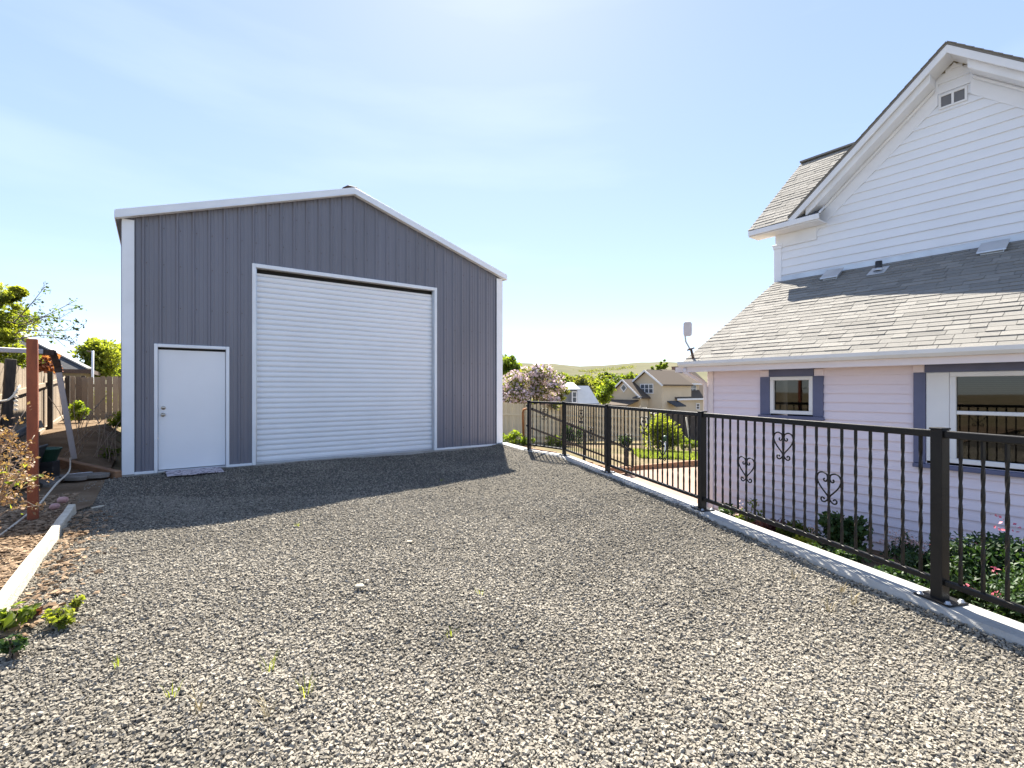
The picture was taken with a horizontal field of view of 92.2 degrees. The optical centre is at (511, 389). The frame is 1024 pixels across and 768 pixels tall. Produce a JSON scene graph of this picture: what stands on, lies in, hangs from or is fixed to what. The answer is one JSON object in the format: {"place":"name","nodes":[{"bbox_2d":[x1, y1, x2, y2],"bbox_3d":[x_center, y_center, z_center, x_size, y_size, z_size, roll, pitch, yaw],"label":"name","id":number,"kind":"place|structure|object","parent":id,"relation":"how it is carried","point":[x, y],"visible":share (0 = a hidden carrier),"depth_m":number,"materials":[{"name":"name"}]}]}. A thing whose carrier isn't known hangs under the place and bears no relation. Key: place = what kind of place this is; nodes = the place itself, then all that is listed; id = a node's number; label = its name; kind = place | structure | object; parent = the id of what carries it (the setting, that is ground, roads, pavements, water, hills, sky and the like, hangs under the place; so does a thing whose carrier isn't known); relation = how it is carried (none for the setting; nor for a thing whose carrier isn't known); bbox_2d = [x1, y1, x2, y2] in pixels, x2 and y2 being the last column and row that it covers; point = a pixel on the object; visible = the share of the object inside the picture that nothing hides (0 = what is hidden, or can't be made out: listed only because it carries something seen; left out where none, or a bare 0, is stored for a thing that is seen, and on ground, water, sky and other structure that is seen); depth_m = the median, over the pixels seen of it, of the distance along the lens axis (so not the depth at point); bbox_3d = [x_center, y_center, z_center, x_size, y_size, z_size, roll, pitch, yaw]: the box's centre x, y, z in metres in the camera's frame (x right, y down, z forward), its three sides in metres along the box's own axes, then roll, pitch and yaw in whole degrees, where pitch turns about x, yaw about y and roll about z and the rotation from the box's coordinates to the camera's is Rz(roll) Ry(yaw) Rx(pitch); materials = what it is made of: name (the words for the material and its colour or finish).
{"place":"outdoors","nodes":[
{"label":"outdoors","id":0,"kind":"place"},
{"bbox_2d":[0,420,120,588],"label":"soil","id":1,"kind":"structure","parent":0,"point":[56,436],"depth_m":8.77,"materials":[{"name":"soil"}]},
{"bbox_2d":[0,444,48,489],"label":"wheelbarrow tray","id":2,"kind":"object","parent":1,"relation":"on","point":[42,448],"visible":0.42,"depth_m":6.54,"materials":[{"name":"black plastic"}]},
{"bbox_2d":[0,426,26,447],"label":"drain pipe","id":3,"kind":"object","parent":2,"relation":"on","point":[22,431],"depth_m":6.18,"materials":[{"name":"black plastic"}]},
{"bbox_2d":[0,420,43,435],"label":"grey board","id":4,"kind":"object","parent":2,"relation":"on","point":[17,428],"visible":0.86,"depth_m":7.28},
{"bbox_2d":[0,401,53,528],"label":"dry shrub","id":5,"kind":"object","parent":1,"relation":"on","point":[7,476],"visible":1,"depth_m":4.51,"materials":[{"name":"brown plant"}]},
{"bbox_2d":[0,347,76,458],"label":"swing frame","id":6,"kind":"object","parent":1,"relation":"on","point":[56,361],"visible":0.94,"depth_m":8.38,"materials":[{"name":"paint"}]},
{"bbox_2d":[0,457,71,534],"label":"hose","id":7,"kind":"object","parent":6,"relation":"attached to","point":[48,493],"visible":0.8,"depth_m":6.14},
{"bbox_2d":[0,281,87,366],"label":"leafy tree","id":8,"kind":"object","parent":1,"relation":"on","point":[16,320],"visible":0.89,"depth_m":9.75,"materials":[{"name":"green plant"}]},
{"bbox_2d":[39,460,59,477],"bbox_3d":[-6.889,1.245,7.293,0.240,0.360,0.245,0,0,-23],"label":"black crate","id":9,"kind":"object","parent":1,"relation":"on","point":[50,467],"visible":0.35,"depth_m":7.22,"materials":[{"name":"plastic"}]},
{"bbox_2d":[41,447,62,461],"bbox_3d":[-6.892,0.969,7.300,0.350,0.190,0.350,0,0,0],"label":"planter","id":10,"kind":"object","parent":9,"relation":"on","point":[51,454],"visible":0.7,"depth_m":7.25,"materials":[{"name":"green plastic"}]},
{"bbox_2d":[39,476,59,486],"bbox_3d":[-6.779,1.334,7.197,0.684,0.140,0.249,0,0,39],"label":"flagstone","id":11,"kind":"object","parent":1,"relation":"on","point":[45,483],"visible":0.47,"depth_m":7.05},
{"bbox_2d":[49,503,59,509],"bbox_3d":[-5.245,1.345,5.651,0.098,0.076,0.091,0,0,0],"label":"stone","id":12,"kind":"object","parent":1,"relation":"on","point":[53,506],"visible":1,"depth_m":5.63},
{"bbox_2d":[0,492,124,639],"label":"mulch","id":13,"kind":"object","parent":1,"relation":"on","point":[29,536],"visible":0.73,"depth_m":4.43,"materials":[{"name":"wood"}]},
{"bbox_2d":[30,606,44,618],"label":"weed","id":14,"kind":"object","parent":13,"relation":"on","point":[39,611],"visible":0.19,"depth_m":2.96,"materials":[{"name":"plant"}]},
{"bbox_2d":[57,497,68,502],"bbox_3d":[-5.405,1.335,5.926,0.108,0.080,0.107,0,0,0],"label":"stone","id":15,"kind":"object","parent":1,"relation":"on","point":[62,499],"visible":1,"depth_m":5.90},
{"bbox_2d":[58,474,87,480],"bbox_3d":[-6.669,1.335,7.449,0.489,0.074,0.274,0,0,0],"label":"flagstone","id":16,"kind":"object","parent":1,"relation":"on","point":[70,477],"visible":0.77,"depth_m":7.36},
{"bbox_2d":[68,400,91,422],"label":"weed","id":17,"kind":"object","parent":1,"relation":"on","point":[78,405],"visible":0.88,"depth_m":12.37,"materials":[{"name":"green plant"}]},
{"bbox_2d":[48,394,118,456],"bbox_3d":[-8.277,0.677,9.392,1.088,1.162,1.191,0,0,0],"label":"bramble","id":18,"kind":"object","parent":1,"relation":"on","point":[81,446],"visible":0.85,"depth_m":9.28,"materials":[{"name":"plant"}]},
{"bbox_2d":[57,457,121,478],"bbox_3d":[-7.269,1.320,8.287,2.396,0.279,0.100,0,0,26],"label":"brown timber","id":19,"kind":"object","parent":1,"relation":"on","point":[80,466],"visible":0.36,"depth_m":8.10,"materials":[{"name":"wood"}]},
{"bbox_2d":[74,472,109,478],"bbox_3d":[-6.489,1.334,7.615,0.440,0.073,0.275,0,0,-27],"label":"flagstone","id":20,"kind":"object","parent":1,"relation":"on","point":[94,475],"visible":0.79,"depth_m":7.56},
{"bbox_2d":[93,408,120,461],"bbox_3d":[-7.596,0.817,9.358,0.512,0.991,1.351,0,0,-31],"label":"bramble","id":21,"kind":"object","parent":1,"relation":"on","point":[107,439],"visible":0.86,"depth_m":9.12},
{"bbox_2d":[98,445,120,458],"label":"weed","id":22,"kind":"object","parent":1,"relation":"on","point":[108,452],"visible":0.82,"depth_m":9.21,"materials":[{"name":"green plant"}]},
{"bbox_2d":[105,411,120,429],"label":"weed","id":23,"kind":"object","parent":1,"relation":"on","point":[114,421],"visible":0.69,"depth_m":12.16,"materials":[{"name":"green plant"}]},
{"bbox_2d":[90,397,697,469],"bbox_3d":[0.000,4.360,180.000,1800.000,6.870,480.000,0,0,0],"label":"ground","id":24,"kind":"structure","parent":0,"point":[116,465],"depth_m":18.76,"materials":[{"name":"soil"}]},
{"bbox_2d":[0,359,16,456],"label":"dark plank","id":25,"kind":"object","parent":24,"relation":"on","point":[9,379],"visible":0.71,"depth_m":7.69,"materials":[{"name":"brown wood"}]},
{"bbox_2d":[26,339,38,520],"bbox_3d":[-5.120,0.480,5.265,0.096,2.030,0.094,0,0,-38],"label":"red post","id":26,"kind":"object","parent":24,"relation":"on","point":[32,379],"visible":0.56,"depth_m":5.23,"materials":[{"name":"wood"}]},
{"bbox_2d":[0,385,20,410],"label":"cable","id":27,"kind":"object","parent":26,"relation":"attached to","point":[15,392],"visible":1,"depth_m":4.98,"materials":[{"name":"white plastic"}]},
{"bbox_2d":[0,363,69,453],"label":"wooden fence","id":28,"kind":"object","parent":24,"relation":"on","point":[49,416],"visible":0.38,"depth_m":10.86,"materials":[{"name":"beige wood"}]},
{"bbox_2d":[0,504,76,611],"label":"edging timber","id":29,"kind":"object","parent":24,"relation":"on","point":[11,590],"visible":0.81,"depth_m":3.79,"materials":[{"name":"wood"}]},
{"bbox_2d":[39,354,62,373],"bbox_3d":[-14.219,-0.060,15.003,0.831,2.177,0.758,0,0,-39],"label":"maple tree","id":30,"kind":"object","parent":24,"relation":"on","point":[46,366],"visible":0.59,"depth_m":14.91,"materials":[{"name":"orange plant"}]},
{"bbox_2d":[9,332,100,401],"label":"hip roof house","id":31,"kind":"structure","parent":24,"relation":"on","point":[72,367],"depth_m":22.50,"materials":[{"name":"grey"}]},
{"bbox_2d":[87,351,93,377],"bbox_3d":[-14.588,-0.119,17.000,0.322,2.428,0.067,0,0,0],"label":"yard lamp","id":32,"kind":"object","parent":24,"relation":"on","point":[92,363],"visible":0.45,"depth_m":16.97,"materials":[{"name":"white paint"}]},
{"bbox_2d":[66,337,120,377],"bbox_3d":[-22.564,-0.495,26.953,2.789,4.731,2.314,0,0,0],"label":"leafy tree","id":33,"kind":"object","parent":24,"relation":"on","point":[107,357],"visible":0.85,"depth_m":26.51,"materials":[{"name":"green plant"}]},
{"bbox_2d":[70,376,120,419],"bbox_3d":[-10.641,0.455,15.556,4.987,1.680,0.158,0,0,-36],"label":"wooden fence","id":34,"kind":"object","parent":24,"relation":"on","point":[91,392],"visible":0.17,"depth_m":14.39,"materials":[{"name":"brown wood"}]},
{"bbox_2d":[102,339,120,377],"bbox_3d":[-23.916,-0.401,30.065,2.240,5.318,2.230,0,0,0],"label":"leafy tree","id":35,"kind":"object","parent":24,"relation":"on","point":[119,370],"visible":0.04,"depth_m":29.74,"materials":[{"name":"green plant"}]},
{"bbox_2d":[114,185,506,476],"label":"metal workshop","id":36,"kind":"structure","parent":24,"relation":"on","point":[348,321],"depth_m":9.42,"materials":[{"name":"metal"}]},
{"bbox_2d":[154,344,228,472],"bbox_3d":[-5.442,0.315,8.406,1.074,2.120,0.145,0,0,-36],"label":"door","id":37,"kind":"structure","parent":36,"relation":"in","point":[191,382],"depth_m":8.40,"materials":[{"name":"white paint"}]},
{"bbox_2d":[252,263,436,464],"bbox_3d":[-3.282,-0.450,10.111,3.711,3.650,0.345,0,0,-36],"label":"roller door","id":38,"kind":"structure","parent":36,"relation":"in","point":[342,365],"depth_m":9.88,"materials":[{"name":"white paint"}]},
{"bbox_2d":[503,354,523,399],"bbox_3d":[-0.171,0.412,29.971,1.808,5.210,1.742,0,0,0],"label":"leafy tree","id":39,"kind":"object","parent":24,"relation":"on","point":[510,363],"visible":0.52,"depth_m":29.56,"materials":[{"name":"green plant"}]},
{"bbox_2d":[503,430,523,444],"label":"weed","id":40,"kind":"object","parent":24,"relation":"on","point":[513,435],"visible":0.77,"depth_m":22.49,"materials":[{"name":"green plant"}]},
{"bbox_2d":[522,408,526,436],"bbox_3d":[0.584,1.609,23.200,0.249,1.484,0.108,0,0,0],"label":"standpipe","id":41,"kind":"object","parent":24,"relation":"on","point":[523,433],"visible":0.83,"depth_m":23.15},
{"bbox_2d":[518,436,534,445],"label":"weed","id":42,"kind":"object","parent":24,"relation":"on","point":[523,441],"visible":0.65,"depth_m":22.28,"materials":[{"name":"green plant"}]},
{"bbox_2d":[503,363,565,410],"bbox_3d":[0.846,0.748,26.045,4.114,4.329,2.544,0,0,0],"label":"lilac tree","id":43,"kind":"object","parent":24,"relation":"on","point":[516,385],"visible":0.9,"depth_m":25.79,"materials":[{"name":"pink plant"}]},
{"bbox_2d":[544,435,561,446],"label":"weed","id":44,"kind":"object","parent":24,"relation":"on","point":[558,444],"visible":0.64,"depth_m":22.89,"materials":[{"name":"green plant"}]},
{"bbox_2d":[553,373,570,401],"bbox_3d":[2.916,1.079,30.986,1.256,4.256,1.442,0,0,-35],"label":"leafy tree","id":45,"kind":"object","parent":24,"relation":"on","point":[567,392],"visible":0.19,"depth_m":30.88,"materials":[{"name":"green plant"}]},
{"bbox_2d":[539,380,598,405],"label":"garage house","id":46,"kind":"structure","parent":24,"relation":"on","point":[582,394],"depth_m":46.42,"materials":[{"name":"white wood"}]},
{"bbox_2d":[572,391,576,402],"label":"window","id":47,"kind":"structure","parent":46,"relation":"in","point":[574,393],"depth_m":45.83,"materials":[{"name":"white paint"}]},
{"bbox_2d":[522,446,620,473],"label":"timber steps","id":48,"kind":"structure","parent":24,"relation":"on","point":[556,452],"depth_m":11.79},
{"bbox_2d":[602,465,630,472],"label":"edging block","id":49,"kind":"structure","parent":48,"relation":"on","point":[615,470],"depth_m":12.11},
{"bbox_2d":[561,425,582,443],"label":"round bush","id":50,"kind":"object","parent":24,"relation":"on","point":[573,433],"visible":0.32,"depth_m":25.09,"materials":[{"name":"green plant"}]},
{"bbox_2d":[503,403,647,442],"bbox_3d":[3.495,1.948,27.173,12.124,2.703,0.158,0,0,-33],"label":"wooden fence","id":51,"kind":"object","parent":24,"relation":"on","point":[512,416],"visible":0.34,"depth_m":26.43,"materials":[{"name":"beige wood"}]},
{"bbox_2d":[568,375,594,393],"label":"leafy tree","id":52,"kind":"object","parent":24,"relation":"on","point":[579,380],"visible":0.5,"depth_m":57.48,"materials":[{"name":"green plant"}]},
{"bbox_2d":[531,408,633,473],"bbox_3d":[1.762,1.325,11.601,3.304,1.840,0.084,0,0,-36],"label":"stair handrail","id":53,"kind":"object","parent":24,"relation":"on","point":[557,419],"visible":0.49,"depth_m":11.52,"materials":[{"name":"black metal"}]},
{"bbox_2d":[588,378,604,397],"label":"leafy tree","id":54,"kind":"object","parent":24,"relation":"on","point":[598,382],"visible":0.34,"depth_m":84.04,"materials":[{"name":"green plant"}]},
{"bbox_2d":[595,372,613,384],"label":"leafy tree","id":55,"kind":"object","parent":24,"relation":"on","point":[601,376],"visible":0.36,"depth_m":95.55,"materials":[{"name":"green plant"}]},
{"bbox_2d":[595,378,616,404],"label":"leafy tree","id":56,"kind":"object","parent":24,"relation":"on","point":[603,394],"visible":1,"depth_m":49.51,"materials":[{"name":"green plant"}]},
{"bbox_2d":[604,372,617,378],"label":"leafy tree","id":57,"kind":"object","parent":24,"relation":"on","point":[608,374],"visible":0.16,"depth_m":113.74,"materials":[{"name":"green plant"}]},
{"bbox_2d":[618,435,630,446],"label":"round bush","id":58,"kind":"object","parent":24,"relation":"on","point":[622,439],"visible":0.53,"depth_m":24.87,"materials":[{"name":"green plant"}]},
{"bbox_2d":[614,371,636,381],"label":"leafy tree","id":59,"kind":"object","parent":24,"relation":"on","point":[631,375],"visible":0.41,"depth_m":77.23,"materials":[{"name":"green plant"}]},
{"bbox_2d":[641,418,642,449],"bbox_3d":[5.536,1.969,21.000,0.056,1.539,0.049,0,0,0],"label":"white stake","id":60,"kind":"object","parent":24,"relation":"on","point":[641,435],"visible":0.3,"depth_m":20.99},
{"bbox_2d":[599,366,706,419],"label":"neighbour house","id":61,"kind":"structure","parent":24,"relation":"on","point":[663,389],"depth_m":60.26,"materials":[{"name":"beige"}]},
{"bbox_2d":[640,384,653,393],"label":"window","id":62,"kind":"structure","parent":61,"relation":"in","point":[647,388],"depth_m":59.77,"materials":[{"name":"glass"}]},
{"bbox_2d":[663,435,666,455],"bbox_3d":[5.432,2.056,17.500,0.220,0.820,0.220,0,0,0],"label":"garden light","id":63,"kind":"object","parent":24,"relation":"on","point":[665,438],"visible":0.77,"depth_m":17.47,"materials":[{"name":"white paint"}]},
{"bbox_2d":[633,460,697,469],"bbox_3d":[4.967,2.115,13.852,5.525,0.200,0.100,0,0,-26],"label":"edging timber","id":64,"kind":"object","parent":24,"relation":"on","point":[686,464],"visible":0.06,"depth_m":13.47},
{"bbox_2d":[645,414,687,450],"bbox_3d":[6.468,1.961,21.473,2.029,1.761,1.862,0,0,0],"label":"round bush","id":65,"kind":"object","parent":24,"relation":"on","point":[665,431],"visible":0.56,"depth_m":21.10,"materials":[{"name":"green plant"}]},
{"bbox_2d":[665,414,697,442],"bbox_3d":[14.024,2.910,34.580,8.132,2.570,0.158,0,0,-22],"label":"wooden fence","id":66,"kind":"object","parent":24,"relation":"on","point":[692,427],"visible":0.02,"depth_m":33.65,"materials":[{"name":"grey wood"}]},
{"bbox_2d":[680,437,697,449],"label":"round bush","id":67,"kind":"object","parent":24,"relation":"on","point":[687,444],"visible":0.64,"depth_m":25.90,"materials":[{"name":"green plant"}]},
{"bbox_2d":[498,442,1023,647],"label":"retaining wall","id":68,"kind":"structure","parent":24,"relation":"on","point":[1000,627],"depth_m":3.60,"materials":[{"name":"concrete"}]},
{"bbox_2d":[524,400,1023,613],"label":"metal railing","id":69,"kind":"object","parent":68,"relation":"on","point":[938,578],"visible":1,"depth_m":3.76,"materials":[{"name":"black metal"}]},
{"bbox_2d":[675,41,1023,553],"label":"family house","id":70,"kind":"structure","parent":24,"relation":"on","point":[892,295],"depth_m":7.61,"materials":[{"name":"white"}]},
{"bbox_2d":[683,322,694,358],"bbox_3d":[3.053,-0.825,8.486,0.174,0.660,0.131,0,0,31],"label":"antenna","id":71,"kind":"object","parent":70,"relation":"on","point":[687,328],"visible":0.98,"depth_m":8.46,"materials":[{"name":"metal"}]},
{"bbox_2d":[758,368,824,420],"bbox_3d":[4.191,0.073,7.408,0.135,0.754,0.929,0,0,-36],"label":"window","id":72,"kind":"structure","parent":70,"relation":"in","point":[802,393],"depth_m":7.38,"materials":[{"name":"white paint"}]},
{"bbox_2d":[912,362,1023,477],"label":"window","id":73,"kind":"structure","parent":70,"relation":"in","point":[989,399],"depth_m":5.76,"materials":[{"name":"white paint"}]},
{"bbox_2d":[820,543,974,603],"bbox_3d":[4.568,1.923,4.699,2.590,0.420,6.900,0,0,-36],"label":"planting bed","id":74,"kind":"object","parent":24,"relation":"on","point":[874,563],"visible":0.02,"depth_m":6.13,"materials":[{"name":"soil"}]},
{"bbox_2d":[718,503,761,521],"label":"ground plant","id":75,"kind":"object","parent":74,"relation":"on","point":[724,511],"visible":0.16,"depth_m":7.50,"materials":[{"name":"green plant"}]},
{"bbox_2d":[730,496,762,523],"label":"flowering plant","id":76,"kind":"object","parent":74,"relation":"on","point":[745,517],"visible":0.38,"depth_m":7.20,"materials":[{"name":"green plant"}]},
{"bbox_2d":[751,518,788,533],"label":"ground plant","id":77,"kind":"object","parent":74,"relation":"on","point":[765,525],"visible":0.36,"depth_m":6.96,"materials":[{"name":"red plant"}]},
{"bbox_2d":[775,520,818,542],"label":"ground plant","id":78,"kind":"object","parent":74,"relation":"on","point":[799,526],"visible":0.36,"depth_m":6.80,"materials":[{"name":"green plant"}]},
{"bbox_2d":[792,534,820,546],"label":"ground plant","id":79,"kind":"object","parent":74,"relation":"on","point":[806,540],"visible":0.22,"depth_m":5.96,"materials":[{"name":"green plant"}]},
{"bbox_2d":[809,524,826,549],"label":"flowering plant","id":80,"kind":"object","parent":74,"relation":"on","point":[820,535],"visible":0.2,"depth_m":6.38,"materials":[{"name":"green plant"}]},
{"bbox_2d":[806,541,871,564],"bbox_3d":[3.693,1.948,5.591,0.789,0.446,0.484,0,0,-11],"label":"ground plant","id":81,"kind":"object","parent":74,"relation":"on","point":[846,554],"visible":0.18,"depth_m":5.58,"materials":[{"name":"green plant"}]},
{"bbox_2d":[818,510,873,551],"bbox_3d":[4.274,1.871,6.304,0.616,0.597,0.592,0,0,0],"label":"leafy shrub","id":82,"kind":"object","parent":74,"relation":"on","point":[848,525],"visible":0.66,"depth_m":6.22,"materials":[{"name":"green plant"}]},
{"bbox_2d":[872,559,929,588],"bbox_3d":[3.701,1.928,4.798,0.561,0.485,0.595,0,0,43],"label":"ground plant","id":83,"kind":"object","parent":74,"relation":"on","point":[901,574],"visible":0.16,"depth_m":4.76,"materials":[{"name":"green plant"}]},
{"bbox_2d":[877,529,927,565],"bbox_3d":[4.663,1.929,5.888,0.535,0.483,0.385,0,0,-24],"label":"flowering plant","id":84,"kind":"object","parent":74,"relation":"on","point":[909,545],"visible":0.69,"depth_m":5.86,"materials":[{"name":"green plant"}]},
{"bbox_2d":[898,538,956,594],"bbox_3d":[4.255,1.839,5.010,0.569,0.660,0.674,0,0,0],"label":"flowering shrub","id":85,"kind":"object","parent":74,"relation":"on","point":[912,558],"visible":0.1,"depth_m":5.05,"materials":[{"name":"green plant"}]},
{"bbox_2d":[924,514,1023,614],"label":"flowering shrub","id":86,"kind":"object","parent":74,"relation":"on","point":[994,551],"visible":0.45,"depth_m":4.59,"materials":[{"name":"green plant"}]},
{"bbox_2d":[963,558,1023,623],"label":"flowering shrub","id":87,"kind":"object","parent":74,"relation":"on","point":[1016,589],"visible":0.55,"depth_m":4.08,"materials":[{"name":"green plant"}]},
{"bbox_2d":[112,362,706,394],"bbox_3d":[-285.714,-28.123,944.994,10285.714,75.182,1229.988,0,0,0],"label":"hills","id":88,"kind":"structure","parent":0,"point":[574,371],"depth_m":817.68,"materials":[{"name":"green plant"}]},
{"bbox_2d":[112,365,636,410],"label":"woodland","id":89,"kind":"object","parent":88,"relation":"on","point":[603,369],"visible":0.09,"depth_m":758.14,"materials":[{"name":"green plant"}]},
{"bbox_2d":[0,443,1023,767],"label":"gravel driveway","id":90,"kind":"structure","parent":0,"point":[488,486],"depth_m":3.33,"materials":[{"name":"gravel"}]},
{"bbox_2d":[0,632,28,659],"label":"weed","id":91,"kind":"object","parent":90,"relation":"on","point":[12,645],"visible":1,"depth_m":2.57,"materials":[{"name":"green plant"}]},
{"bbox_2d":[0,601,42,633],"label":"weed","id":92,"kind":"object","parent":90,"relation":"on","point":[23,615],"visible":0.91,"depth_m":2.83,"materials":[{"name":"green plant"}]},
{"bbox_2d":[41,604,78,631],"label":"weed","id":93,"kind":"object","parent":90,"relation":"on","point":[60,618],"visible":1,"depth_m":2.88,"materials":[{"name":"green plant"}]},
{"bbox_2d":[68,594,86,611],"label":"weed","id":94,"kind":"object","parent":90,"relation":"on","point":[76,602],"visible":0.96,"depth_m":3.09,"materials":[{"name":"green plant"}]},
{"bbox_2d":[110,652,119,668],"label":"grass tuft","id":95,"kind":"object","parent":90,"relation":"on","point":[117,661],"visible":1,"depth_m":2.49,"materials":[{"name":"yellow plant"}]},
{"bbox_2d":[160,678,184,697],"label":"grass tuft","id":96,"kind":"object","parent":90,"relation":"on","point":[172,689],"visible":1,"depth_m":2.24,"materials":[{"name":"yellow plant"}]},
{"bbox_2d":[165,467,223,476],"bbox_3d":[-5.252,1.364,8.164,0.801,0.042,0.430,0,0,-36],"label":"doormat","id":97,"kind":"object","parent":90,"relation":"on","point":[193,471],"visible":1,"depth_m":8.15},
{"bbox_2d":[189,685,216,713],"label":"grass tuft","id":98,"kind":"object","parent":90,"relation":"on","point":[196,706],"visible":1,"depth_m":2.14,"materials":[{"name":"plant"}]},
{"bbox_2d":[255,693,278,720],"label":"grass tuft","id":99,"kind":"object","parent":90,"relation":"on","point":[263,711],"visible":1,"depth_m":2.10,"materials":[{"name":"plant"}]},
{"bbox_2d":[258,647,279,671],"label":"grass tuft","id":100,"kind":"object","parent":90,"relation":"on","point":[274,657],"visible":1,"depth_m":2.44,"materials":[{"name":"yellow plant"}]},
{"bbox_2d":[296,670,316,697],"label":"grass tuft","id":101,"kind":"object","parent":90,"relation":"on","point":[305,687],"visible":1,"depth_m":2.27,"materials":[{"name":"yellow plant"}]},
{"bbox_2d":[847,587,859,604],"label":"grass tuft","id":102,"kind":"object","parent":90,"relation":"on","point":[852,602],"visible":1,"depth_m":3.19,"materials":[{"name":"plant"}]},
{"bbox_2d":[0,0,1023,365],"label":"sky","id":103,"kind":"structure","parent":0,"point":[615,160],"materials":[{"name":"blue"}]},
{"bbox_2d":[621,466,697,503],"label":"path","id":104,"kind":"structure","parent":0,"point":[684,496],"depth_m":11.59,"materials":[{"name":"concrete"}]},
{"bbox_2d":[633,448,697,459],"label":"lawn","id":105,"kind":"structure","parent":0,"point":[692,455],"depth_m":17.76,"materials":[{"name":"green plant"}]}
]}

